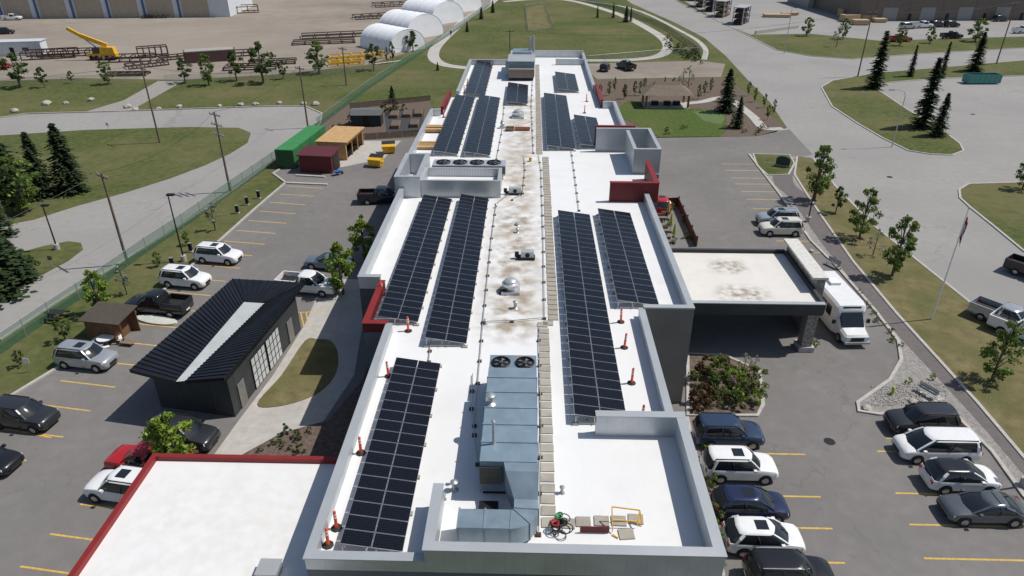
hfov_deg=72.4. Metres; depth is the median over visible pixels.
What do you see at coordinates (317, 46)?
leafy tree
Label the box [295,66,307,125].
utility pole
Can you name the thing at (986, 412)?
kerb
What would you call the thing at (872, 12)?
utility pole
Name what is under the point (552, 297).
concrete paver
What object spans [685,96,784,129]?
path
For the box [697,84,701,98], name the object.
leafy tree
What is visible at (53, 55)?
steel frame
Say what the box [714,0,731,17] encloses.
storage rack
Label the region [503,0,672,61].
path
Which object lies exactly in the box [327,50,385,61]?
steel frame
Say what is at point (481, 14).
conifer tree
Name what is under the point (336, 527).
delineator post
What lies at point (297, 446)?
shrub
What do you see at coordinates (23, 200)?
leafy tree
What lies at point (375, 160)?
dumpster
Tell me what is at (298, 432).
shrub
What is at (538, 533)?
conduit
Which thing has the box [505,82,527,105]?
solar array
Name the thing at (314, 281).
pickup truck
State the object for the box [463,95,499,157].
solar array
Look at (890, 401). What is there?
cobbles
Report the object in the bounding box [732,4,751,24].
storage rack
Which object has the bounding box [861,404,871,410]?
boulder
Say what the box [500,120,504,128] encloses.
roof vent
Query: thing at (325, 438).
mulch bed
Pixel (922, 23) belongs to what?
pickup truck
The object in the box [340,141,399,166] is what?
concrete pad
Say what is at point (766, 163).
grass island
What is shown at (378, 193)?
pickup truck
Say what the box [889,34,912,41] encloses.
pickup truck
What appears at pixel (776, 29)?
concrete barrier
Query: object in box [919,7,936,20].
overhead door
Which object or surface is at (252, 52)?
leafy tree
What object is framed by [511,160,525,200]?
conduit
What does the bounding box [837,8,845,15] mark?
lumber stack
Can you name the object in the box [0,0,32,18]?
overhead door
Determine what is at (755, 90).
leafy tree
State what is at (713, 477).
shrub
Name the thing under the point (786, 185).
path
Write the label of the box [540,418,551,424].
concrete paver
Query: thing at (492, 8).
conifer tree
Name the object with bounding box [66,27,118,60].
mobile crane
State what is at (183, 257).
street lamp
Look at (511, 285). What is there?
roof vent
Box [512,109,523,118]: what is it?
roof vent
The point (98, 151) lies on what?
grass island
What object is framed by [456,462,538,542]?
duct
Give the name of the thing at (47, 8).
overhead door
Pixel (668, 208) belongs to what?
parasol
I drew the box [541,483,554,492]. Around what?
concrete paver
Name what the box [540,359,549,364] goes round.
concrete paver
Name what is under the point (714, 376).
shrub
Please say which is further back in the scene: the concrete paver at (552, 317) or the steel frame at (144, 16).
the steel frame at (144, 16)
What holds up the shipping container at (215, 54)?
on the dirt yard at (276, 27)
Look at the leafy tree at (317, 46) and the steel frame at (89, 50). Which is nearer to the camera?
the leafy tree at (317, 46)
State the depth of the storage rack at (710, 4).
256.71 m
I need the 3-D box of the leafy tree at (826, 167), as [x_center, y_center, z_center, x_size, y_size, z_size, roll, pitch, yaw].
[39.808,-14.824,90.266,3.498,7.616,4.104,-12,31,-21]
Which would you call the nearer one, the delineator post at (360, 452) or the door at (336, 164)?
the delineator post at (360, 452)
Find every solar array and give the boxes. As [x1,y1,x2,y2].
[340,357,441,551]
[377,195,452,325]
[424,194,488,347]
[432,94,475,156]
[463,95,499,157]
[465,61,492,95]
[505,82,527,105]
[543,93,575,150]
[554,71,578,92]
[557,210,625,425]
[573,115,597,149]
[596,208,658,308]
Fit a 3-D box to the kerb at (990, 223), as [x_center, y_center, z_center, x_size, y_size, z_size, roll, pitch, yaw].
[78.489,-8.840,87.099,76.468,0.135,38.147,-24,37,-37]
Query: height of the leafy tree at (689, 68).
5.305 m
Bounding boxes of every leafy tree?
[0,52,28,87]
[0,154,41,213]
[0,164,23,219]
[11,350,23,366]
[33,67,47,87]
[51,315,70,339]
[66,71,74,82]
[80,269,110,306]
[96,61,115,84]
[112,266,129,294]
[138,411,196,453]
[151,251,161,266]
[176,56,192,82]
[182,231,189,243]
[197,54,213,84]
[204,202,220,230]
[226,50,243,80]
[247,40,275,82]
[276,60,287,78]
[304,41,328,73]
[323,241,354,294]
[346,214,374,260]
[364,43,380,70]
[389,42,394,62]
[404,30,417,50]
[607,81,611,93]
[633,81,637,95]
[678,68,688,85]
[684,66,695,87]
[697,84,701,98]
[709,77,713,91]
[754,87,757,101]
[766,105,771,118]
[771,99,777,112]
[801,17,814,35]
[805,145,837,199]
[831,186,847,212]
[833,23,843,46]
[838,18,850,38]
[847,187,883,238]
[867,228,884,254]
[879,214,919,275]
[895,27,908,45]
[925,26,936,42]
[967,18,988,41]
[978,320,1023,381]
[1015,163,1023,188]
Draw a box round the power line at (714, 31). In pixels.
[516,11,867,34]
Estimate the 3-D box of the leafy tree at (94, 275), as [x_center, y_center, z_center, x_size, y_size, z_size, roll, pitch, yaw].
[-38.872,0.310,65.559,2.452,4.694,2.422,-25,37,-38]
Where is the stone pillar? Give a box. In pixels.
[793,316,818,352]
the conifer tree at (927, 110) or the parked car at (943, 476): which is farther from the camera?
the conifer tree at (927, 110)
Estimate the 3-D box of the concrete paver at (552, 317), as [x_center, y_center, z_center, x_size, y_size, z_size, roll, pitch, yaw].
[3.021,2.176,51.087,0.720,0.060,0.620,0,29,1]
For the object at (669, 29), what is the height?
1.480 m
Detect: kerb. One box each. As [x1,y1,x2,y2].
[0,105,321,117]
[11,183,285,394]
[272,169,285,182]
[676,0,1021,58]
[686,352,764,416]
[748,154,1023,497]
[752,153,794,175]
[793,156,1023,458]
[821,60,1023,155]
[958,181,1023,251]
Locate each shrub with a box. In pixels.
[17,248,40,268]
[279,423,291,436]
[292,429,301,437]
[295,443,306,454]
[687,365,717,388]
[688,382,711,402]
[692,397,709,411]
[694,354,716,376]
[697,387,715,405]
[703,356,724,374]
[703,472,717,489]
[705,479,713,496]
[708,369,732,394]
[710,386,741,404]
[711,353,750,378]
[711,501,725,525]
[722,368,746,397]
[727,390,745,408]
[731,377,767,398]
[737,353,751,371]
[744,391,762,404]
[746,364,769,390]
[749,355,760,373]
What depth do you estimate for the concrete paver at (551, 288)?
54.95 m
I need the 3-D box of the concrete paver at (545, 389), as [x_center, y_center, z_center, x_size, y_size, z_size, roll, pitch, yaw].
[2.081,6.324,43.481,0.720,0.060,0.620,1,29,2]
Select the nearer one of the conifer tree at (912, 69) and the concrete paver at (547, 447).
the concrete paver at (547, 447)
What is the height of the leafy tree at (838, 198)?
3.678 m
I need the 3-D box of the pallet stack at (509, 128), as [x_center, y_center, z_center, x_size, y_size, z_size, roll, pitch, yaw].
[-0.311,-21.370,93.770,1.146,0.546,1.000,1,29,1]
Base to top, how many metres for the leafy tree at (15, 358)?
1.711 m
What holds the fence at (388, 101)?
on the mulch bed at (340, 116)
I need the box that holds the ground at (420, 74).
[0,0,786,394]
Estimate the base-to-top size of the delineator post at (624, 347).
1.168 m
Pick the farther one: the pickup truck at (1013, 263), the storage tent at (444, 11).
the storage tent at (444, 11)
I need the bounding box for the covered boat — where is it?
[137,314,177,325]
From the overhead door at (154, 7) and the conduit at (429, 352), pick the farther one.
the overhead door at (154, 7)
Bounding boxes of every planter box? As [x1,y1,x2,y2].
[390,110,398,118]
[391,120,400,128]
[403,109,411,117]
[410,119,418,127]
[414,109,422,116]
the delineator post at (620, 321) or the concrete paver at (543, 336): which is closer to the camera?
the concrete paver at (543, 336)
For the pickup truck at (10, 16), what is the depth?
237.29 m
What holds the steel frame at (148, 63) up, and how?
on the dirt yard at (276, 27)
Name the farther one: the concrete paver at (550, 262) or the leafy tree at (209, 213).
the leafy tree at (209, 213)
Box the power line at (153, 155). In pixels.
[102,125,199,172]
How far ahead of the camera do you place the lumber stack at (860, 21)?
227.53 m
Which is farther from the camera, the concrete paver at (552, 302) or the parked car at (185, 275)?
the parked car at (185, 275)
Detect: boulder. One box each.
[10,108,18,111]
[41,100,51,105]
[123,104,131,107]
[312,101,319,105]
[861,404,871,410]
[908,398,917,403]
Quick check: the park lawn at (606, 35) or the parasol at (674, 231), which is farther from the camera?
the park lawn at (606, 35)
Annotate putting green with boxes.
[693,110,724,123]
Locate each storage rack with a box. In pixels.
[694,0,706,7]
[704,0,719,11]
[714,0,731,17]
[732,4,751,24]
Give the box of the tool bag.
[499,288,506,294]
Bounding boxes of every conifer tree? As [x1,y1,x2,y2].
[0,143,40,206]
[0,209,19,239]
[0,232,37,302]
[0,239,43,288]
[19,132,60,200]
[44,123,93,195]
[388,86,394,98]
[479,8,482,18]
[491,0,495,12]
[622,6,629,22]
[714,68,738,113]
[731,97,744,129]
[863,31,891,89]
[906,45,918,76]
[908,57,943,130]
[926,93,950,136]
[938,42,952,78]
[963,32,988,71]
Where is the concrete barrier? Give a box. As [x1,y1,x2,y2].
[755,25,798,33]
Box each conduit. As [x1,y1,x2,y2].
[427,339,431,361]
[469,373,479,466]
[472,194,507,427]
[481,317,544,322]
[495,101,504,159]
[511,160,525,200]
[530,80,533,153]
[536,326,542,536]
[538,154,545,319]
[571,151,579,211]
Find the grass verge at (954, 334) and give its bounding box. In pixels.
[796,157,1023,453]
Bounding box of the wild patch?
[526,4,552,30]
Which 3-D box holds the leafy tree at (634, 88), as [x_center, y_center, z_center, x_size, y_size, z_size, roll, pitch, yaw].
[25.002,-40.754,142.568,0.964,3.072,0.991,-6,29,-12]
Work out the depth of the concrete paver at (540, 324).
50.09 m
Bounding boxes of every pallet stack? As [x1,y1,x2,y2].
[417,141,435,149]
[425,125,442,132]
[505,126,513,131]
[514,127,529,130]
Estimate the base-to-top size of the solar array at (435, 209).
0.735 m
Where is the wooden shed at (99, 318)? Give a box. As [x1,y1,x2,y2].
[77,301,140,344]
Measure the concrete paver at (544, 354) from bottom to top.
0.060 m
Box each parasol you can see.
[665,200,669,219]
[668,213,672,232]
[671,223,675,243]
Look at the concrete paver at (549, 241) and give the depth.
62.78 m
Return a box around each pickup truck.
[0,13,22,20]
[104,440,193,469]
[124,288,193,317]
[274,269,337,297]
[357,185,395,204]
[616,60,636,70]
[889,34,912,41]
[912,20,933,28]
[939,31,963,38]
[967,295,1023,323]
[986,308,1023,339]
[1003,253,1023,275]
[1011,25,1023,33]
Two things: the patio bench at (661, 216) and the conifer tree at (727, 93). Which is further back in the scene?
the conifer tree at (727, 93)
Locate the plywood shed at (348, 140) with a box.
[315,126,363,159]
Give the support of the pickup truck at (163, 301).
on the parking lot at (43, 497)
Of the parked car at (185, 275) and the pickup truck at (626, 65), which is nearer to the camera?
the parked car at (185, 275)
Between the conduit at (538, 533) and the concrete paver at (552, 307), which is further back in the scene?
the concrete paver at (552, 307)
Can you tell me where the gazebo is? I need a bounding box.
[639,81,693,108]
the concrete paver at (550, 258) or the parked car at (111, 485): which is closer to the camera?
the parked car at (111, 485)
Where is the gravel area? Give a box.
[588,61,724,78]
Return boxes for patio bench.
[657,213,665,221]
[662,226,667,234]
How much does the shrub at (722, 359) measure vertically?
2.461 m
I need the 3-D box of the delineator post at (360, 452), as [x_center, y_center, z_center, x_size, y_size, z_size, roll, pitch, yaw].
[-8.308,8.581,38.217,0.517,1.158,0.517,-10,30,-18]
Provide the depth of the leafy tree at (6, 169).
84.33 m
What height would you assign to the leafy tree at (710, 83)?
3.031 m
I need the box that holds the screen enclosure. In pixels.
[420,167,501,197]
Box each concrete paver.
[537,322,547,327]
[539,334,548,339]
[539,340,549,345]
[539,379,550,385]
[539,409,551,416]
[540,328,548,333]
[540,346,549,351]
[540,352,549,357]
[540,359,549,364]
[540,365,550,371]
[540,372,549,378]
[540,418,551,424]
[540,473,553,482]
[541,386,550,392]
[541,394,551,400]
[541,401,551,408]
[541,426,552,433]
[541,435,552,442]
[541,444,553,451]
[541,453,553,461]
[541,463,553,471]
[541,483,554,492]
[541,494,554,503]
[541,505,555,515]
[541,517,556,527]
[543,320,552,325]
[545,229,552,232]
[545,239,553,242]
[546,246,553,249]
[546,250,553,253]
[546,257,554,260]
[546,261,554,264]
[546,265,554,268]
[547,269,554,272]
[547,273,555,277]
[547,278,555,281]
[547,282,555,285]
[547,286,556,290]
[548,291,556,295]
[548,295,556,299]
[548,300,557,304]
[548,305,557,309]
[548,310,557,314]
[548,315,557,319]
[560,518,574,528]
[576,516,590,526]
[594,515,608,526]
[611,515,626,526]
[618,528,634,539]
[628,513,643,524]
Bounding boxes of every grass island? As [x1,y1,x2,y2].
[0,127,250,224]
[17,241,82,288]
[754,154,792,174]
[823,60,1023,153]
[961,182,1023,248]
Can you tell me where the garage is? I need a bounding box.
[129,278,304,416]
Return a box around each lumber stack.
[763,13,790,17]
[780,12,798,15]
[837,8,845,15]
[839,14,860,20]
[851,19,869,24]
[862,15,876,19]
[871,18,887,22]
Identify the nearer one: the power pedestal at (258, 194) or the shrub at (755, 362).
the shrub at (755, 362)
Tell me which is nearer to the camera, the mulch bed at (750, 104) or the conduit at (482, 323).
the conduit at (482, 323)
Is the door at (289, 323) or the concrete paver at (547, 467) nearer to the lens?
the concrete paver at (547, 467)
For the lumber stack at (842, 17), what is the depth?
234.31 m
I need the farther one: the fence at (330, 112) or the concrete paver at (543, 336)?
the fence at (330, 112)
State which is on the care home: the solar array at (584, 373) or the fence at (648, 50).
the solar array at (584, 373)
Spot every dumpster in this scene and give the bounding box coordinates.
[367,153,383,166]
[381,140,395,152]
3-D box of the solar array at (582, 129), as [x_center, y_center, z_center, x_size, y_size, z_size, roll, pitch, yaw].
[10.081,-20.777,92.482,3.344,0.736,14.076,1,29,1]
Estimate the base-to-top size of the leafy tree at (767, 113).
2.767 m
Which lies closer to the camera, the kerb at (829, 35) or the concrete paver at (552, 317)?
the concrete paver at (552, 317)
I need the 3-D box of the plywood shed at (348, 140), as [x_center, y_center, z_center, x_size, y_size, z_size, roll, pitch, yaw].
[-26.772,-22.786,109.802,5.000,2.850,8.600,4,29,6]
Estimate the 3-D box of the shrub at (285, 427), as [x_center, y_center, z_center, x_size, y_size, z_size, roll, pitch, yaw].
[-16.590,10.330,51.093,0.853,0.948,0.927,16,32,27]
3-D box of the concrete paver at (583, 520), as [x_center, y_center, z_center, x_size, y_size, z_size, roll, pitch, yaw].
[3.479,11.405,34.152,0.720,0.060,0.620,1,29,1]
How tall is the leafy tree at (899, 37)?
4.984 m
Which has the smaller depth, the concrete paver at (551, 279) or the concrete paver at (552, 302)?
the concrete paver at (552, 302)
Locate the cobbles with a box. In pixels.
[868,381,946,406]
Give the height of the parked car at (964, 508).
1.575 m
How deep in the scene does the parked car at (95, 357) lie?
58.02 m
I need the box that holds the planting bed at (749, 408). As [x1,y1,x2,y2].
[690,354,760,413]
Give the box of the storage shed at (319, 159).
[296,145,339,173]
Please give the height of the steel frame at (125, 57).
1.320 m
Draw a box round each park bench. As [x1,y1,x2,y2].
[826,255,841,267]
[916,380,939,399]
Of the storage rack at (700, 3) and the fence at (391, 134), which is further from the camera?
the storage rack at (700, 3)
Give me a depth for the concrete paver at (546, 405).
42.06 m
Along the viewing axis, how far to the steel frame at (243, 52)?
180.45 m
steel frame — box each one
[19,47,79,60]
[36,47,91,57]
[97,52,155,62]
[106,71,150,76]
[124,59,168,69]
[135,44,168,56]
[141,15,167,18]
[158,53,183,60]
[222,62,278,70]
[235,49,249,56]
[236,4,258,12]
[248,57,296,64]
[292,37,354,44]
[301,30,363,38]
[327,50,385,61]
[328,58,363,66]
[352,12,385,19]
[372,0,406,7]
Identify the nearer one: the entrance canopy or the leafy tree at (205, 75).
the entrance canopy
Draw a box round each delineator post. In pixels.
[322,527,333,549]
[331,510,341,532]
[356,436,365,456]
[384,361,390,378]
[404,316,411,332]
[617,308,624,323]
[620,333,627,349]
[627,368,635,385]
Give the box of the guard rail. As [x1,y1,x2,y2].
[580,506,642,537]
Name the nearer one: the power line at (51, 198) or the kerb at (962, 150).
the power line at (51, 198)
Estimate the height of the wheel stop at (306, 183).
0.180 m
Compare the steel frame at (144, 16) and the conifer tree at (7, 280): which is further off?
the steel frame at (144, 16)
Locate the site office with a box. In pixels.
[0,38,48,55]
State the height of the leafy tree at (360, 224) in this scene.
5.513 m
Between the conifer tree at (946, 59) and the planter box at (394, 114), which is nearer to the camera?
the planter box at (394, 114)
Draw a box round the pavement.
[685,412,724,575]
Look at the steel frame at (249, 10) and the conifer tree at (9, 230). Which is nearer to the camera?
the conifer tree at (9, 230)
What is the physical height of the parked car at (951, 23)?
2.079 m
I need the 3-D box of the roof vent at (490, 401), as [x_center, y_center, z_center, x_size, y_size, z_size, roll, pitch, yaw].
[-1.177,6.072,38.436,0.640,0.640,0.640,1,29,1]
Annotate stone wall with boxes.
[783,239,828,327]
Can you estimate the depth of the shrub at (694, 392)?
54.00 m
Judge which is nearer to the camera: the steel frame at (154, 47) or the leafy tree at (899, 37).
the steel frame at (154, 47)
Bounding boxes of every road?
[0,107,320,331]
[627,0,1023,414]
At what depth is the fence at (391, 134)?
116.68 m
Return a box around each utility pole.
[96,172,124,250]
[137,66,160,142]
[209,111,228,181]
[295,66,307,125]
[338,47,346,84]
[857,11,877,75]
[996,2,1019,63]
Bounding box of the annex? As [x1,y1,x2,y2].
[68,453,338,575]
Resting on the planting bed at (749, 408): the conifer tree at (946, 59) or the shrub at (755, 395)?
the shrub at (755, 395)
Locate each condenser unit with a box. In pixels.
[504,186,521,194]
[515,249,534,259]
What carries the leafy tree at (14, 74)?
on the ground at (420, 74)
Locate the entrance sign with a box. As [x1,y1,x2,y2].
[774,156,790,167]
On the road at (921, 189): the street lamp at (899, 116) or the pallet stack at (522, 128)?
the street lamp at (899, 116)
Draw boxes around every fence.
[0,151,275,353]
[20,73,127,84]
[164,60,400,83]
[316,0,490,125]
[349,95,430,107]
[363,130,418,139]
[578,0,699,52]
[588,47,704,59]
[669,196,697,246]
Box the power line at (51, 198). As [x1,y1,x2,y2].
[0,173,99,223]
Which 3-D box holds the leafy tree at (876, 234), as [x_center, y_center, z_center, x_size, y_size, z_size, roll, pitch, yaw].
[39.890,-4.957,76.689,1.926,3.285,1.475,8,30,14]
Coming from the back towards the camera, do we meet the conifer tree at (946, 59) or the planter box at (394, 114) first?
the conifer tree at (946, 59)
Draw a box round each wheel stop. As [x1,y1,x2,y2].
[286,182,327,185]
[295,174,325,177]
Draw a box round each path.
[215,279,362,454]
[427,0,497,68]
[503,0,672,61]
[617,5,708,59]
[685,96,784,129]
[773,159,1023,473]
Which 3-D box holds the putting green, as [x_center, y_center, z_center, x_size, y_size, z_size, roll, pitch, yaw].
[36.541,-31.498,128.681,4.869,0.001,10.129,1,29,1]
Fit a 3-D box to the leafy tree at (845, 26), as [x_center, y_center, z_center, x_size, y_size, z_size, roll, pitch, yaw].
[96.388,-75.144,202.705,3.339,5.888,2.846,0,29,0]
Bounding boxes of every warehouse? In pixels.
[0,0,252,18]
[787,0,815,7]
[814,0,1023,20]
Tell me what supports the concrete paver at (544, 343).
on the care home
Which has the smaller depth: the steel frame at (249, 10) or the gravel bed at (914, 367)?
the gravel bed at (914, 367)
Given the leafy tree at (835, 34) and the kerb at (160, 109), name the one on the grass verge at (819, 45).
the leafy tree at (835, 34)
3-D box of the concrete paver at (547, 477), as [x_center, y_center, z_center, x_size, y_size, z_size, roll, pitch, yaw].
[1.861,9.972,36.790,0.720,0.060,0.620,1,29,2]
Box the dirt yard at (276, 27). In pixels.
[0,0,489,80]
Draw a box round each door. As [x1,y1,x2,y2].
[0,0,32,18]
[36,0,68,17]
[73,0,103,17]
[109,0,139,17]
[145,0,174,16]
[180,0,209,16]
[237,378,248,407]
[250,343,268,388]
[265,326,282,369]
[275,150,285,166]
[284,151,294,167]
[286,317,294,343]
[332,153,339,169]
[363,116,368,126]
[882,8,898,20]
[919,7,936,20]
[956,7,973,19]
[995,7,1011,17]
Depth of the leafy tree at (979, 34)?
198.10 m
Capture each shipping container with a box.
[183,46,236,63]
[274,125,325,168]
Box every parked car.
[0,27,14,33]
[0,393,60,434]
[0,444,24,474]
[52,338,118,372]
[83,464,142,503]
[147,412,220,453]
[158,263,211,290]
[193,240,243,265]
[303,252,353,271]
[599,62,610,71]
[656,195,671,213]
[691,412,764,449]
[700,444,778,484]
[710,483,790,521]
[721,515,805,557]
[742,547,834,575]
[755,206,800,222]
[758,216,804,236]
[883,401,962,433]
[891,426,982,464]
[898,22,916,28]
[918,457,1001,494]
[929,20,944,26]
[936,489,1023,527]
[943,20,960,27]
[992,15,1008,21]
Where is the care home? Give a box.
[302,50,727,575]
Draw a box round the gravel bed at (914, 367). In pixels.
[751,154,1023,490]
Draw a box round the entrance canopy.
[671,248,825,315]
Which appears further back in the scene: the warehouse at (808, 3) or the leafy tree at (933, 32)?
the warehouse at (808, 3)
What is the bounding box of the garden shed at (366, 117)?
[350,108,383,126]
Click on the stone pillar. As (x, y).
(803, 342)
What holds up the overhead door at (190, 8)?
in the warehouse at (105, 8)
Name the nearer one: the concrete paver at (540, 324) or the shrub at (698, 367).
the concrete paver at (540, 324)
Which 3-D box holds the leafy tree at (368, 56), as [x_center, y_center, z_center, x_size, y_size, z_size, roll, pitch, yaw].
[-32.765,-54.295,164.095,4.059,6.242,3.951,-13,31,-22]
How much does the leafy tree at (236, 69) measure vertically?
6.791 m
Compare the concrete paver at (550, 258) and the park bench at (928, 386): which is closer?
the park bench at (928, 386)
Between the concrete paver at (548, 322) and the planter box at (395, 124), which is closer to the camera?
the concrete paver at (548, 322)
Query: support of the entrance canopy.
on the parking lot at (853, 478)
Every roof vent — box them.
[450,479,458,492]
[485,392,495,406]
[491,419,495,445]
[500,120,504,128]
[501,277,519,295]
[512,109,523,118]
[512,300,517,309]
[559,485,564,494]
[581,416,587,421]
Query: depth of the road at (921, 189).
122.03 m
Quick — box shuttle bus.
[819,271,870,344]
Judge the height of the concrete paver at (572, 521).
0.060 m
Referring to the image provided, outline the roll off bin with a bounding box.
[962,73,1002,83]
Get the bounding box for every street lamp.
[40,204,59,249]
[166,193,186,261]
[805,155,827,221]
[889,89,905,146]
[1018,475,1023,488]
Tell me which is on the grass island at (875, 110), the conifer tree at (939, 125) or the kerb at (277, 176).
the conifer tree at (939, 125)
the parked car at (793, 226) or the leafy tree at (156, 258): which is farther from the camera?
the parked car at (793, 226)
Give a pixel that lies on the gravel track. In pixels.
(155, 89)
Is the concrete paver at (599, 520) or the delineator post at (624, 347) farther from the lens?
the delineator post at (624, 347)
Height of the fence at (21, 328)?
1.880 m
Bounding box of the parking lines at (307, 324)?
[3,170,1023,573]
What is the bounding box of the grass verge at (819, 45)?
[677,0,1023,58]
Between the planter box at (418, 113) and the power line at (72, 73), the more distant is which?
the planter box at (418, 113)
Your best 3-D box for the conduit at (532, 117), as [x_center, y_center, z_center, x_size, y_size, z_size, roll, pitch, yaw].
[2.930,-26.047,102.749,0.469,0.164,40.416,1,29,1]
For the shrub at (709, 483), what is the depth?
45.36 m
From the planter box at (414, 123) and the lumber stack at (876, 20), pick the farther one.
the lumber stack at (876, 20)
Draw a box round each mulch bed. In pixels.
[242,365,367,455]
[313,100,430,139]
[595,78,784,137]
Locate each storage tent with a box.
[360,23,424,53]
[379,9,443,36]
[401,0,463,23]
[446,0,481,11]
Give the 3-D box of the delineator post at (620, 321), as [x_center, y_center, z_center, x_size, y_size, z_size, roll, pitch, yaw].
[7.871,1.970,50.349,0.517,1.166,0.517,12,31,21]
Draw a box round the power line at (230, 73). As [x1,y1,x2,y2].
[143,66,297,73]
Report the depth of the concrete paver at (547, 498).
35.40 m
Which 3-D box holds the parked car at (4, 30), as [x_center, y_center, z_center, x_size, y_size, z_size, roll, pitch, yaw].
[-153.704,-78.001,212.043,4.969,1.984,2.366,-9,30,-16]
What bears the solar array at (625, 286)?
on the care home
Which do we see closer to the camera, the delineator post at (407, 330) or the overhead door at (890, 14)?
the delineator post at (407, 330)
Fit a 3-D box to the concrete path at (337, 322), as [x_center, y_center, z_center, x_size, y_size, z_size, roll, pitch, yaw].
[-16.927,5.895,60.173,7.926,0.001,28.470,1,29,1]
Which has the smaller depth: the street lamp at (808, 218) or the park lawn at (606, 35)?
the street lamp at (808, 218)
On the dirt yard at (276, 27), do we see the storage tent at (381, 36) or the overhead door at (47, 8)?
the storage tent at (381, 36)
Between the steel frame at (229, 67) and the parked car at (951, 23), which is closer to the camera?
the steel frame at (229, 67)
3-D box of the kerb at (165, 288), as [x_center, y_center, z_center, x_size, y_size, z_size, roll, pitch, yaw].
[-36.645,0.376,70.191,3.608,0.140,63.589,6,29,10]
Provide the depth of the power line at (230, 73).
113.99 m
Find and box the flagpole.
[931,206,970,318]
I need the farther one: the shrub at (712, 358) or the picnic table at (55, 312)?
the picnic table at (55, 312)
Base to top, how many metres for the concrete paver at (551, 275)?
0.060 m
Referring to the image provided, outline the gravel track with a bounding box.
[90,81,182,111]
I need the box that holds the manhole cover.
[824,438,834,444]
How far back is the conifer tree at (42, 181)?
91.25 m
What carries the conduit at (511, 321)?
on the care home
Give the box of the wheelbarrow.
[330,169,343,173]
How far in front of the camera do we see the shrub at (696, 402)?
53.20 m
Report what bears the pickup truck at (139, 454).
on the parking lot at (43, 497)
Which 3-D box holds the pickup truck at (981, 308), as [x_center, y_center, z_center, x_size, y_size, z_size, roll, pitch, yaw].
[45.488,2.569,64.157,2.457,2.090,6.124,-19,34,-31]
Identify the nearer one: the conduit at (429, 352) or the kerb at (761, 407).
the conduit at (429, 352)
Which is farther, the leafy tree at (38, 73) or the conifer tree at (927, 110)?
the leafy tree at (38, 73)
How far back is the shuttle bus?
61.99 m
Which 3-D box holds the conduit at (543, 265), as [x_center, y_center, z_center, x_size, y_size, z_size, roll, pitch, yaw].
[2.866,-6.890,67.612,0.428,0.164,38.196,1,29,1]
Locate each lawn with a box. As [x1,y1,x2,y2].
[257,338,337,407]
[439,1,662,61]
[618,100,726,136]
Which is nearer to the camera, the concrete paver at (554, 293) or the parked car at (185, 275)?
the concrete paver at (554, 293)
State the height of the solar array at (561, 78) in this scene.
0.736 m
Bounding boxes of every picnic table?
[44,309,69,321]
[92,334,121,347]
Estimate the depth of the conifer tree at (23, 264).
71.25 m
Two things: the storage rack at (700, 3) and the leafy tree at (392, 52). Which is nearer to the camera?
the leafy tree at (392, 52)
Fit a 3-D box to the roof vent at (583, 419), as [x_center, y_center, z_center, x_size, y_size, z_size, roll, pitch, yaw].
[4.245,7.548,40.847,0.400,0.440,0.400,1,29,1]
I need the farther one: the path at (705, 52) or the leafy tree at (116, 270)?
the path at (705, 52)
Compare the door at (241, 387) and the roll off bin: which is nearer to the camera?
the door at (241, 387)
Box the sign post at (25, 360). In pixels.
[22,358,30,371]
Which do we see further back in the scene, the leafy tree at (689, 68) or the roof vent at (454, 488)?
the leafy tree at (689, 68)
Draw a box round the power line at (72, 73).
[0,66,138,80]
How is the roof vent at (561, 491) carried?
on the care home
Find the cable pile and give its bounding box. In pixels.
[550,512,573,534]
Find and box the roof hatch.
[254,558,282,575]
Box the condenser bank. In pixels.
[432,159,505,179]
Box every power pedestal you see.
[187,242,193,252]
[234,205,239,213]
[244,196,249,204]
[256,190,260,198]
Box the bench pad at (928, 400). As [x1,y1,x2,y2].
[920,386,944,401]
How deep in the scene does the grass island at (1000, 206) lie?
90.66 m
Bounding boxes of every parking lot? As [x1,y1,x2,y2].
[0,138,414,575]
[656,129,1023,575]
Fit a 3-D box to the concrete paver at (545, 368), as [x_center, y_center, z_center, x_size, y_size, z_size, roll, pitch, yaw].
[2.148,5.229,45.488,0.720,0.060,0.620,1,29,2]
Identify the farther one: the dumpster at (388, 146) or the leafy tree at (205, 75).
the leafy tree at (205, 75)
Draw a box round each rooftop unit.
[479,355,537,493]
[505,35,534,80]
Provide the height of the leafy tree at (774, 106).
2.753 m

